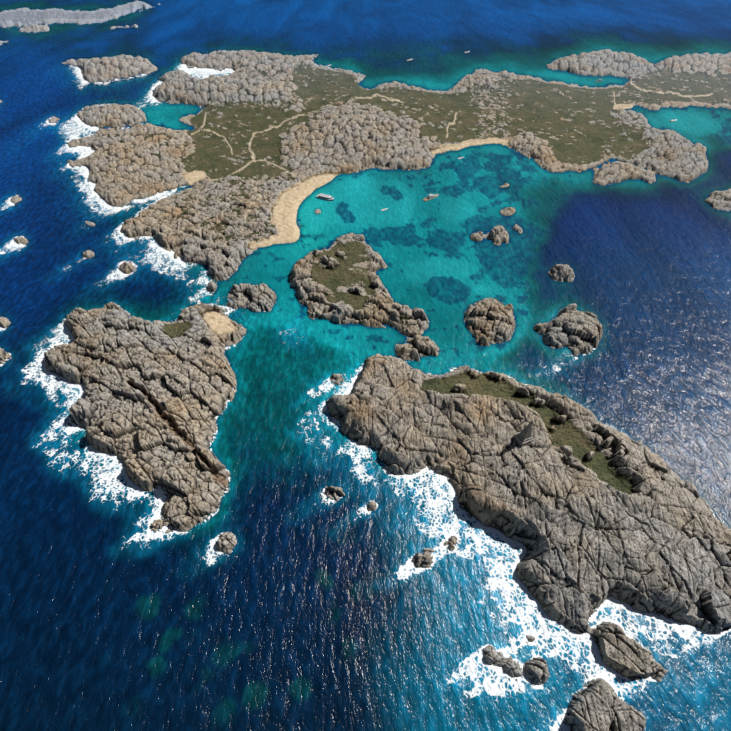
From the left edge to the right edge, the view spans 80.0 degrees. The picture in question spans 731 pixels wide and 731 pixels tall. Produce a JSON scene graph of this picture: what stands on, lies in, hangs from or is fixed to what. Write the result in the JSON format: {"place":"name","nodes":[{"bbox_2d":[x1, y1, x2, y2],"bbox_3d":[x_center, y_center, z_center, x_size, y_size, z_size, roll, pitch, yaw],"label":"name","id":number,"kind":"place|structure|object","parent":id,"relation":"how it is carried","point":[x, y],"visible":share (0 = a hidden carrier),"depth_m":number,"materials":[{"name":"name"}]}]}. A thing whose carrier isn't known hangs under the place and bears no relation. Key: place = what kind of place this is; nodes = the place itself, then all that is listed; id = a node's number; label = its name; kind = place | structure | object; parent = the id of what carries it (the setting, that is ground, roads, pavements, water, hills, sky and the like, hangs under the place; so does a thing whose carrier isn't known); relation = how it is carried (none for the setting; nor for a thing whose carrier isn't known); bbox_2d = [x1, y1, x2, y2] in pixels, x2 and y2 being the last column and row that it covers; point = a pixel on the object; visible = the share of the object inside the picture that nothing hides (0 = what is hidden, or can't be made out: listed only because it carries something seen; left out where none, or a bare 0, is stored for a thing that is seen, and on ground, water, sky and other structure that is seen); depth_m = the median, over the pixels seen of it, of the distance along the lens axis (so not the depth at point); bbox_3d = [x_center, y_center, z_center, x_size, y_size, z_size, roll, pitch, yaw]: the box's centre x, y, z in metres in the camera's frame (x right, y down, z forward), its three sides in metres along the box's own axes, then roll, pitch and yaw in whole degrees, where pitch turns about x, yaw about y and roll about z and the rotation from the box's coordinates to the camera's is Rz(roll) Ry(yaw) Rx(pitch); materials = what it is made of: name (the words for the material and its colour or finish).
{"place":"outdoors","nodes":[
{"label":"outdoors","id":0,"kind":"place"},
{"bbox_2d":[0,8,729,368],"bbox_3d":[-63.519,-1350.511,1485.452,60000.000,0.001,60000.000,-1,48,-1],"label":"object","id":1,"kind":"structure","parent":0,"point":[432,160],"depth_m":454.55,"materials":[{"name":"beige stone"}]},
{"bbox_2d":[0,0,730,730],"bbox_3d":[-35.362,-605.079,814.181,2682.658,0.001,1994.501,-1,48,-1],"label":"sea","id":2,"kind":"structure","parent":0,"point":[306,604],"depth_m":255.63,"materials":[{"name":"liquid"}]},
{"bbox_2d":[316,193,334,200],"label":"excursion boat","id":3,"kind":"object","parent":2,"relation":"on","point":[325,197],"visible":0.94,"depth_m":409.37,"materials":[{"name":"white plastic"}]},
{"bbox_2d":[423,194,438,201],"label":"motor yacht","id":4,"kind":"object","parent":2,"relation":"on","point":[430,197],"visible":0.9,"depth_m":409.49,"materials":[{"name":"white plastic"}]},
{"bbox_2d":[0,0,730,730],"bbox_3d":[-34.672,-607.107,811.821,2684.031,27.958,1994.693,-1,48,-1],"label":"island terrain","id":5,"kind":"structure","parent":0,"point":[586,508],"depth_m":284.11,"materials":[{"name":"beige stone"}]},
{"bbox_2d":[234,220,260,239],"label":"cemetery wall","id":6,"kind":"structure","parent":5,"relation":"on","point":[248,237],"depth_m":361.57,"materials":[{"name":"stone"}]},
{"bbox_2d":[514,420,533,446],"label":"memorial pyramid","id":7,"kind":"object","parent":5,"relation":"on","point":[523,437],"visible":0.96,"depth_m":218.02,"materials":[{"name":"stone"}]},
{"bbox_2d":[647,90,667,99],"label":"cemetery wall","id":8,"kind":"structure","parent":5,"relation":"on","point":[657,91],"depth_m":604.93,"materials":[{"name":"stone"}]}
]}

